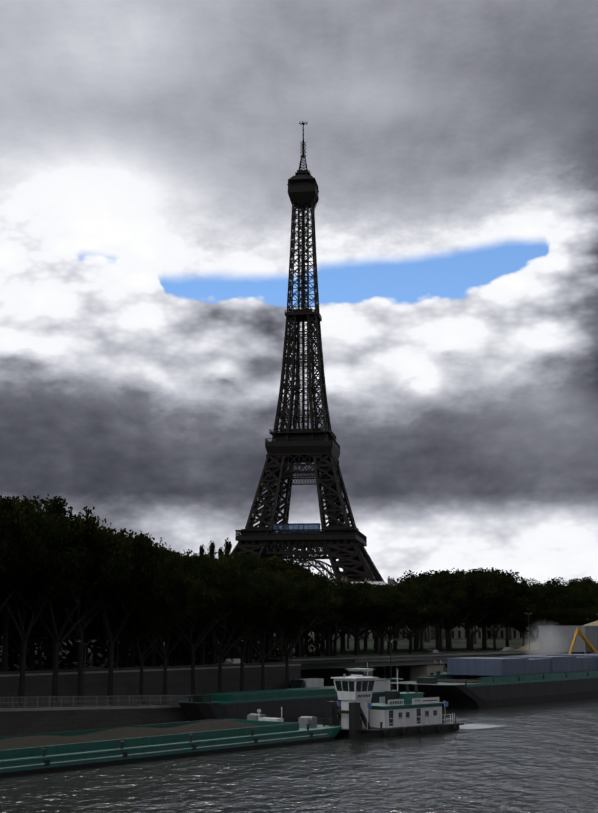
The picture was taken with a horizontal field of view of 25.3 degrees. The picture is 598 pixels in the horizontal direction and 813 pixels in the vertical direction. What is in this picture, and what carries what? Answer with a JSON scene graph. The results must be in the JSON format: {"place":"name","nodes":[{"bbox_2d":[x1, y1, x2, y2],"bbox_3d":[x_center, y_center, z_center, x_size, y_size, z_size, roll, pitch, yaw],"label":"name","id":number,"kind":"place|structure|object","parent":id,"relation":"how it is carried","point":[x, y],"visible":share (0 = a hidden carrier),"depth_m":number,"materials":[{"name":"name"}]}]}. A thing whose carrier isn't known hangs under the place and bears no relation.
{"place":"outdoors","nodes":[
{"label":"outdoors","id":0,"kind":"place"},
{"bbox_2d":[0,650,530,736],"bbox_3d":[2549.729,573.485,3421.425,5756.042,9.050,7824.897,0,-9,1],"label":"quay walls","id":1,"kind":"structure","parent":0,"point":[15,720],"depth_m":146.70,"materials":[{"name":"grey stone"}]},
{"bbox_2d":[0,493,55,575],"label":"tall tree","id":2,"kind":"object","parent":1,"relation":"on","point":[8,515],"visible":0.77,"depth_m":131.33,"materials":[{"name":"green plant"}]},
{"bbox_2d":[0,496,64,610],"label":"tall tree","id":3,"kind":"object","parent":1,"relation":"on","point":[47,536],"visible":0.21,"depth_m":135.84,"materials":[{"name":"green plant"}]},
{"bbox_2d":[0,521,87,705],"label":"tall tree","id":4,"kind":"object","parent":1,"relation":"on","point":[54,584],"visible":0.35,"depth_m":136.07,"materials":[{"name":"green plant"}]},
{"bbox_2d":[18,506,137,704],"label":"tall tree","id":5,"kind":"object","parent":1,"relation":"on","point":[65,562],"visible":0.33,"depth_m":140.17,"materials":[{"name":"green plant"}]},
{"bbox_2d":[75,640,95,704],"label":"street lamp","id":6,"kind":"object","parent":1,"relation":"on","point":[83,703],"visible":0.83,"depth_m":138.71,"materials":[{"name":"metal"}]},
{"bbox_2d":[0,695,192,707],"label":"quay railing","id":7,"kind":"object","parent":1,"relation":"on","point":[160,699],"visible":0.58,"depth_m":139.35,"materials":[{"name":"grey metal"}]},
{"bbox_2d":[25,514,168,704],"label":"tall tree","id":8,"kind":"object","parent":1,"relation":"on","point":[110,568],"visible":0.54,"depth_m":140.98,"materials":[{"name":"green plant"}]},
{"bbox_2d":[65,530,168,703],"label":"tall tree","id":9,"kind":"object","parent":1,"relation":"on","point":[154,590],"visible":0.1,"depth_m":146.44,"materials":[{"name":"green plant"}]},
{"bbox_2d":[109,578,195,703],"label":"tall tree","id":10,"kind":"object","parent":1,"relation":"on","point":[174,613],"visible":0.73,"depth_m":149.26,"materials":[{"name":"green plant"}]},
{"bbox_2d":[109,566,228,694],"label":"tall tree","id":11,"kind":"object","parent":1,"relation":"on","point":[213,603],"visible":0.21,"depth_m":152.40,"materials":[{"name":"green plant"}]},
{"bbox_2d":[136,553,264,700],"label":"tall tree","id":12,"kind":"object","parent":1,"relation":"on","point":[219,578],"visible":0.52,"depth_m":155.98,"materials":[{"name":"green plant"}]},
{"bbox_2d":[184,557,276,692],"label":"tall tree","id":13,"kind":"object","parent":1,"relation":"on","point":[265,619],"visible":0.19,"depth_m":160.61,"materials":[{"name":"green plant"}]},
{"bbox_2d":[194,562,293,690],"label":"tall tree","id":14,"kind":"object","parent":1,"relation":"on","point":[266,594],"visible":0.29,"depth_m":163.57,"materials":[{"name":"green plant"}]},
{"bbox_2d":[220,572,326,689],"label":"tall tree","id":15,"kind":"object","parent":1,"relation":"on","point":[311,607],"visible":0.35,"depth_m":166.91,"materials":[{"name":"green plant"}]},
{"bbox_2d":[245,570,341,688],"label":"tall tree","id":16,"kind":"object","parent":1,"relation":"on","point":[311,593],"visible":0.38,"depth_m":171.21,"materials":[{"name":"green plant"}]},
{"bbox_2d":[288,678,323,688],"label":"white van","id":17,"kind":"object","parent":1,"relation":"on","point":[306,683],"visible":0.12,"depth_m":169.98,"materials":[{"name":"paint"}]},
{"bbox_2d":[384,639,396,689],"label":"street lamp","id":18,"kind":"object","parent":1,"relation":"on","point":[390,656],"visible":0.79,"depth_m":186.45,"materials":[{"name":"metal"}]},
{"bbox_2d":[409,660,445,680],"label":"site cabin","id":19,"kind":"object","parent":1,"relation":"on","point":[422,670],"visible":0.4,"depth_m":201.18,"materials":[{"name":"beige metal"}]},
{"bbox_2d":[354,651,549,681],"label":"port colonnade","id":20,"kind":"object","parent":1,"relation":"on","point":[402,658],"visible":0.06,"depth_m":224.11,"materials":[{"name":"concrete"}]},
{"bbox_2d":[538,626,597,655],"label":"aggregate hopper","id":21,"kind":"object","parent":1,"relation":"on","point":[580,644],"visible":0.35,"depth_m":238.99,"materials":[{"name":"grey metal"}]},
{"bbox_2d":[569,628,597,653],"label":"support frame","id":22,"kind":"object","parent":1,"relation":"on","point":[587,641],"visible":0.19,"depth_m":235.63,"materials":[{"name":"yellow paint"}]},
{"bbox_2d":[0,627,538,670],"bbox_3d":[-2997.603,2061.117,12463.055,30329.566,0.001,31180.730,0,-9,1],"label":"ground","id":23,"kind":"structure","parent":0,"point":[458,645],"depth_m":315.22,"materials":[{"name":"grey concrete"}]},
{"bbox_2d":[0,499,71,671],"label":"tall tree","id":24,"kind":"object","parent":23,"relation":"on","point":[39,521],"visible":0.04,"depth_m":141.46,"materials":[{"name":"green plant"}]},
{"bbox_2d":[0,610,76,669],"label":"plane tree","id":25,"kind":"object","parent":23,"relation":"on","point":[49,653],"visible":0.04,"depth_m":168.51,"materials":[{"name":"green plant"}]},
{"bbox_2d":[15,603,66,670],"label":"tall tree","id":26,"kind":"object","parent":23,"relation":"on","point":[32,659],"depth_m":155.94,"materials":[{"name":"brown plant"}]},
{"bbox_2d":[14,494,72,521],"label":"tall tree","id":27,"kind":"object","parent":23,"relation":"on","point":[59,509],"visible":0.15,"depth_m":154.93,"materials":[{"name":"green plant"}]},
{"bbox_2d":[0,599,109,669],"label":"plane tree","id":28,"kind":"object","parent":23,"relation":"on","point":[91,626],"visible":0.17,"depth_m":155.16,"materials":[{"name":"green plant"}]},
{"bbox_2d":[0,512,128,619],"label":"tall tree","id":29,"kind":"object","parent":23,"relation":"on","point":[12,608],"depth_m":150.24,"materials":[{"name":"green plant"}]},
{"bbox_2d":[0,595,130,670],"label":"plane tree","id":30,"kind":"object","parent":23,"relation":"on","point":[121,611],"visible":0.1,"depth_m":149.94,"materials":[{"name":"green plant"}]},
{"bbox_2d":[17,518,119,669],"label":"tall tree","id":31,"kind":"object","parent":23,"relation":"on","point":[57,618],"visible":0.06,"depth_m":146.65,"materials":[{"name":"green plant"}]},
{"bbox_2d":[35,618,104,664],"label":"plane tree","id":32,"kind":"object","parent":23,"relation":"on","point":[72,649],"depth_m":169.72,"materials":[{"name":"green plant"}]},
{"bbox_2d":[28,596,115,661],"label":"plane tree","id":33,"kind":"object","parent":23,"relation":"on","point":[75,648],"depth_m":162.96,"materials":[{"name":"brown plant"}]},
{"bbox_2d":[64,662,100,668],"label":"car","id":34,"kind":"object","parent":23,"relation":"on","point":[74,665],"visible":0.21,"depth_m":158.26,"materials":[{"name":"paint"}]},
{"bbox_2d":[83,631,105,666],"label":"plane tree","id":35,"kind":"object","parent":23,"relation":"on","point":[100,643],"depth_m":183.01,"materials":[{"name":"brown plant"}]},
{"bbox_2d":[75,607,136,666],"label":"plane tree","id":36,"kind":"object","parent":23,"relation":"on","point":[126,658],"depth_m":169.76,"materials":[{"name":"brown plant"}]},
{"bbox_2d":[83,532,147,661],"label":"tall tree","id":37,"kind":"object","parent":23,"relation":"on","point":[86,638],"depth_m":161.71,"materials":[{"name":"brown plant"}]},
{"bbox_2d":[100,528,170,653],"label":"plane tree","id":38,"kind":"object","parent":23,"relation":"on","point":[156,543],"visible":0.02,"depth_m":277.83,"materials":[{"name":"green plant"}]},
{"bbox_2d":[86,566,185,667],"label":"tall tree","id":39,"kind":"object","parent":23,"relation":"on","point":[168,573],"visible":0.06,"depth_m":153.46,"materials":[{"name":"green plant"}]},
{"bbox_2d":[119,548,180,661],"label":"plane tree","id":40,"kind":"object","parent":23,"relation":"on","point":[122,659],"depth_m":215.54,"materials":[{"name":"green plant"}]},
{"bbox_2d":[114,543,189,661],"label":"plane tree","id":41,"kind":"object","parent":23,"relation":"on","point":[169,553],"visible":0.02,"depth_m":216.69,"materials":[{"name":"green plant"}]},
{"bbox_2d":[116,570,192,665],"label":"tall tree","id":42,"kind":"object","parent":23,"relation":"on","point":[153,660],"depth_m":159.65,"materials":[{"name":"green plant"}]},
{"bbox_2d":[173,623,186,665],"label":"plane tree","id":43,"kind":"object","parent":23,"relation":"on","point":[179,662],"depth_m":191.22,"materials":[{"name":"brown plant"}]},
{"bbox_2d":[168,617,198,665],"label":"plane tree","id":44,"kind":"object","parent":23,"relation":"on","point":[170,644],"depth_m":185.40,"materials":[{"name":"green plant"}]},
{"bbox_2d":[174,622,231,664],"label":"plane tree","id":45,"kind":"object","parent":23,"relation":"on","point":[186,660],"visible":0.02,"depth_m":195.64,"materials":[{"name":"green plant"}]},
{"bbox_2d":[174,551,247,664],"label":"tall tree","id":46,"kind":"object","parent":23,"relation":"on","point":[188,564],"visible":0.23,"depth_m":166.47,"materials":[{"name":"green plant"}]},
{"bbox_2d":[207,540,215,559],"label":"poplar tree","id":47,"kind":"object","parent":23,"relation":"on","point":[211,549],"visible":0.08,"depth_m":396.14,"materials":[{"name":"green plant"}]},
{"bbox_2d":[224,537,231,556],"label":"poplar tree","id":48,"kind":"object","parent":23,"relation":"on","point":[228,547],"visible":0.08,"depth_m":416.77,"materials":[{"name":"green plant"}]},
{"bbox_2d":[217,658,240,663],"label":"car","id":49,"kind":"object","parent":23,"relation":"on","point":[232,661],"visible":0.23,"depth_m":175.34,"materials":[{"name":"paint"}]},
{"bbox_2d":[181,549,279,663],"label":"tall tree","id":50,"kind":"object","parent":23,"relation":"on","point":[214,649],"visible":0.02,"depth_m":180.03,"materials":[{"name":"green plant"}]},
{"bbox_2d":[165,552,309,661],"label":"plane tree","id":51,"kind":"object","parent":23,"relation":"on","point":[270,563],"visible":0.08,"depth_m":197.01,"materials":[{"name":"green plant"}]},
{"bbox_2d":[221,615,284,657],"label":"plane tree","id":52,"kind":"object","parent":23,"relation":"on","point":[233,652],"depth_m":197.03,"materials":[{"name":"green plant"}]},
{"bbox_2d":[229,625,277,662],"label":"plane tree","id":53,"kind":"object","parent":23,"relation":"on","point":[251,653],"depth_m":205.44,"materials":[{"name":"brown plant"}]},
{"bbox_2d":[212,556,308,658],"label":"plane tree","id":54,"kind":"object","parent":23,"relation":"on","point":[236,656],"visible":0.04,"depth_m":209.13,"materials":[{"name":"green plant"}]},
{"bbox_2d":[222,570,302,662],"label":"tall tree","id":55,"kind":"object","parent":23,"relation":"on","point":[294,598],"visible":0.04,"depth_m":172.47,"materials":[{"name":"green plant"}]},
{"bbox_2d":[0,626,575,670],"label":"hedge","id":56,"kind":"object","parent":23,"relation":"on","point":[13,658],"visible":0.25,"depth_m":182.48,"materials":[{"name":"green plant"}]},
{"bbox_2d":[249,569,334,661],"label":"tall tree","id":57,"kind":"object","parent":23,"relation":"on","point":[322,589],"visible":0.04,"depth_m":179.47,"materials":[{"name":"green plant"}]},
{"bbox_2d":[251,570,340,662],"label":"plane tree","id":58,"kind":"object","parent":23,"relation":"on","point":[322,579],"visible":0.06,"depth_m":200.90,"materials":[{"name":"green plant"}]},
{"bbox_2d":[254,568,345,662],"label":"plane tree","id":59,"kind":"object","parent":23,"relation":"on","point":[336,618],"visible":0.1,"depth_m":191.95,"materials":[{"name":"green plant"}]},
{"bbox_2d":[264,570,344,659],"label":"plane tree","id":60,"kind":"object","parent":23,"relation":"on","point":[331,591],"depth_m":214.44,"materials":[{"name":"green plant"}]},
{"bbox_2d":[276,613,335,656],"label":"plane tree","id":61,"kind":"object","parent":23,"relation":"on","point":[326,625],"visible":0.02,"depth_m":209.66,"materials":[{"name":"green plant"}]},
{"bbox_2d":[230,121,383,581],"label":"eiffel tower","id":62,"kind":"structure","parent":23,"relation":"on","point":[287,448],"depth_m":808.24,"materials":[{"name":"metal"}]},
{"bbox_2d":[280,576,380,656],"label":"plane tree","id":63,"kind":"object","parent":23,"relation":"on","point":[350,591],"visible":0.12,"depth_m":207.84,"materials":[{"name":"green plant"}]},
{"bbox_2d":[298,573,374,656],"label":"plane tree","id":64,"kind":"object","parent":23,"relation":"on","point":[302,644],"depth_m":220.48,"materials":[{"name":"green plant"}]},
{"bbox_2d":[330,623,355,650],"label":"plane tree","id":65,"kind":"object","parent":23,"relation":"on","point":[341,639],"depth_m":303.96,"materials":[{"name":"brown plant"}]},
{"bbox_2d":[312,591,375,655],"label":"plane tree","id":66,"kind":"object","parent":23,"relation":"on","point":[334,647],"depth_m":227.79,"materials":[{"name":"green plant"}]},
{"bbox_2d":[318,594,375,655],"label":"plane tree","id":67,"kind":"object","parent":23,"relation":"on","point":[331,645],"depth_m":223.78,"materials":[{"name":"green plant"}]},
{"bbox_2d":[341,622,368,652],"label":"plane tree","id":68,"kind":"object","parent":23,"relation":"on","point":[343,644],"depth_m":284.25,"materials":[{"name":"brown plant"}]},
{"bbox_2d":[347,583,372,650],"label":"plane tree","id":69,"kind":"object","parent":23,"relation":"on","point":[365,644],"depth_m":309.48,"materials":[{"name":"brown plant"}]},
{"bbox_2d":[316,581,408,655],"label":"plane tree","id":70,"kind":"object","parent":23,"relation":"on","point":[385,607],"visible":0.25,"depth_m":213.24,"materials":[{"name":"green plant"}]},
{"bbox_2d":[319,587,407,654],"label":"plane tree","id":71,"kind":"object","parent":23,"relation":"on","point":[388,619],"visible":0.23,"depth_m":215.46,"materials":[{"name":"green plant"}]},
{"bbox_2d":[340,576,392,638],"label":"building","id":72,"kind":"structure","parent":23,"relation":"on","point":[370,635],"depth_m":586.85,"materials":[{"name":"stone"}]},
{"bbox_2d":[343,583,422,654],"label":"plane tree","id":73,"kind":"object","parent":23,"relation":"on","point":[370,627],"visible":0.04,"depth_m":232.08,"materials":[{"name":"green plant"}]},
{"bbox_2d":[368,583,401,651],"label":"plane tree","id":74,"kind":"object","parent":23,"relation":"on","point":[377,644],"depth_m":293.65,"materials":[{"name":"brown plant"}]},
{"bbox_2d":[347,582,431,654],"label":"plane tree","id":75,"kind":"object","parent":23,"relation":"on","point":[408,589],"visible":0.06,"depth_m":239.57,"materials":[{"name":"green plant"}]},
{"bbox_2d":[392,585,396,649],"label":"plane tree","id":76,"kind":"object","parent":23,"relation":"on","point":[394,643],"depth_m":323.48,"materials":[{"name":"brown plant"}]},
{"bbox_2d":[361,590,447,653],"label":"plane tree","id":77,"kind":"object","parent":23,"relation":"on","point":[432,610],"visible":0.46,"depth_m":225.88,"materials":[{"name":"green plant"}]},
{"bbox_2d":[407,624,420,649],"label":"plane tree","id":78,"kind":"object","parent":23,"relation":"on","point":[415,638],"depth_m":329.46,"materials":[{"name":"brown plant"}]},
{"bbox_2d":[393,578,435,638],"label":"building","id":79,"kind":"structure","parent":23,"relation":"on","point":[432,629],"depth_m":591.03,"materials":[{"name":"stone"}]},
{"bbox_2d":[376,583,458,653],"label":"plane tree","id":80,"kind":"object","parent":23,"relation":"on","point":[424,595],"visible":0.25,"depth_m":234.70,"materials":[{"name":"green plant"}]},
{"bbox_2d":[417,578,476,650],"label":"plane tree","id":81,"kind":"object","parent":23,"relation":"on","point":[456,599],"visible":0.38,"depth_m":301.22,"materials":[{"name":"green plant"}]},
{"bbox_2d":[396,570,503,650],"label":"plane tree","id":82,"kind":"object","parent":23,"relation":"on","point":[436,577],"visible":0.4,"depth_m":306.76,"materials":[{"name":"green plant"}]},
{"bbox_2d":[415,569,488,648],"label":"plane tree","id":83,"kind":"object","parent":23,"relation":"on","point":[427,572],"depth_m":334.04,"materials":[{"name":"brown plant"}]},
{"bbox_2d":[391,573,516,649],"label":"plane tree","id":84,"kind":"object","parent":23,"relation":"on","point":[449,620],"visible":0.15,"depth_m":318.94,"materials":[{"name":"green plant"}]},
{"bbox_2d":[435,622,486,638],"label":"building","id":85,"kind":"structure","parent":23,"relation":"on","point":[458,632],"depth_m":597.24,"materials":[{"name":"stone"}]},
{"bbox_2d":[399,567,530,649],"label":"plane tree","id":86,"kind":"object","parent":23,"relation":"on","point":[501,578],"visible":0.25,"depth_m":320.99,"materials":[{"name":"green plant"}]},
{"bbox_2d":[473,625,475,643],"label":"plane tree","id":87,"kind":"object","parent":23,"relation":"on","point":[474,636],"depth_m":431.14,"materials":[{"name":"brown plant"}]},
{"bbox_2d":[443,604,510,649],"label":"plane tree","id":88,"kind":"object","parent":23,"relation":"on","point":[502,617],"visible":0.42,"depth_m":327.29,"materials":[{"name":"green plant"}]},
{"bbox_2d":[464,601,525,648],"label":"plane tree","id":89,"kind":"object","parent":23,"relation":"on","point":[519,612],"visible":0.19,"depth_m":333.41,"materials":[{"name":"green plant"}]},
{"bbox_2d":[486,580,526,638],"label":"building","id":90,"kind":"structure","parent":23,"relation":"on","point":[500,634],"depth_m":605.95,"materials":[{"name":"stone"}]},
{"bbox_2d":[452,567,569,648],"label":"plane tree","id":91,"kind":"object","parent":23,"relation":"on","point":[532,593],"visible":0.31,"depth_m":331.20,"materials":[{"name":"green plant"}]},
{"bbox_2d":[494,607,542,646],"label":"plane tree","id":92,"kind":"object","parent":23,"relation":"on","point":[513,624],"visible":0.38,"depth_m":347.62,"materials":[{"name":"green plant"}]},
{"bbox_2d":[485,577,559,646],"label":"plane tree","id":93,"kind":"object","parent":23,"relation":"on","point":[523,581],"visible":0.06,"depth_m":362.00,"materials":[{"name":"green plant"}]},
{"bbox_2d":[507,611,565,641],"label":"plane tree","id":94,"kind":"object","parent":23,"relation":"on","point":[519,627],"visible":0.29,"depth_m":345.81,"materials":[{"name":"green plant"}]},
{"bbox_2d":[516,609,571,631],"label":"plane tree","id":95,"kind":"object","parent":23,"relation":"on","point":[554,614],"visible":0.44,"depth_m":345.40,"materials":[{"name":"green plant"}]},
{"bbox_2d":[515,620,597,650],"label":"sand heap","id":96,"kind":"object","parent":23,"relation":"on","point":[593,624],"visible":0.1,"depth_m":309.78,"materials":[{"name":"beige sand"}]},
{"bbox_2d":[532,608,586,626],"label":"plane tree","id":97,"kind":"object","parent":23,"relation":"on","point":[576,616],"visible":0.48,"depth_m":346.26,"materials":[{"name":"green plant"}]},
{"bbox_2d":[529,584,597,612],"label":"plane tree","id":98,"kind":"object","parent":23,"relation":"on","point":[589,598],"visible":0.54,"depth_m":437.82,"materials":[{"name":"green plant"}]},
{"bbox_2d":[562,576,597,591],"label":"plane tree","id":99,"kind":"object","parent":23,"relation":"on","point":[594,585],"visible":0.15,"depth_m":512.24,"materials":[{"name":"green plant"}]},
{"bbox_2d":[571,578,591,620],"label":"plane tree","id":100,"kind":"object","parent":23,"relation":"on","point":[584,581],"visible":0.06,"depth_m":505.44,"materials":[{"name":"green plant"}]},
{"bbox_2d":[576,610,595,626],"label":"plane tree","id":101,"kind":"object","parent":23,"relation":"on","point":[589,614],"visible":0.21,"depth_m":355.39,"materials":[{"name":"green plant"}]},
{"bbox_2d":[0,697,597,812],"bbox_3d":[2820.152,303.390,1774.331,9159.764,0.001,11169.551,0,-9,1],"label":"river water","id":102,"kind":"structure","parent":0,"point":[539,757],"depth_m":95.62,"materials":[{"name":"grey liquid"}]},
{"bbox_2d":[0,707,341,776],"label":"barge","id":103,"kind":"object","parent":102,"relation":"on","point":[38,753],"visible":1,"depth_m":110.50,"materials":[{"name":"green paint"}]},
{"bbox_2d":[178,668,396,720],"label":"barge","id":104,"kind":"object","parent":102,"relation":"on","point":[295,703],"visible":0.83,"depth_m":152.34,"materials":[{"name":"green paint"}]},
{"bbox_2d":[326,662,463,738],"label":"tugboat","id":105,"kind":"object","parent":102,"relation":"in","point":[359,714],"visible":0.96,"depth_m":131.63,"materials":[{"name":"white paint"}]},
{"bbox_2d":[459,723,502,728],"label":"wake foam","id":106,"kind":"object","parent":102,"relation":"on","point":[471,726],"depth_m":142.92,"materials":[{"name":"liquid"}]},
{"bbox_2d":[390,653,597,707],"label":"barge","id":107,"kind":"object","parent":102,"relation":"on","point":[473,682],"visible":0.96,"depth_m":187.90},
{"bbox_2d":[0,0,597,655],"label":"sky","id":108,"kind":"structure","parent":0,"point":[150,150],"materials":[{"name":"grey"}]},
{"bbox_2d":[500,647,517,650],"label":"car","id":109,"kind":"object","parent":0,"point":[508,649],"visible":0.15,"depth_m":271.46,"materials":[{"name":"paint"}]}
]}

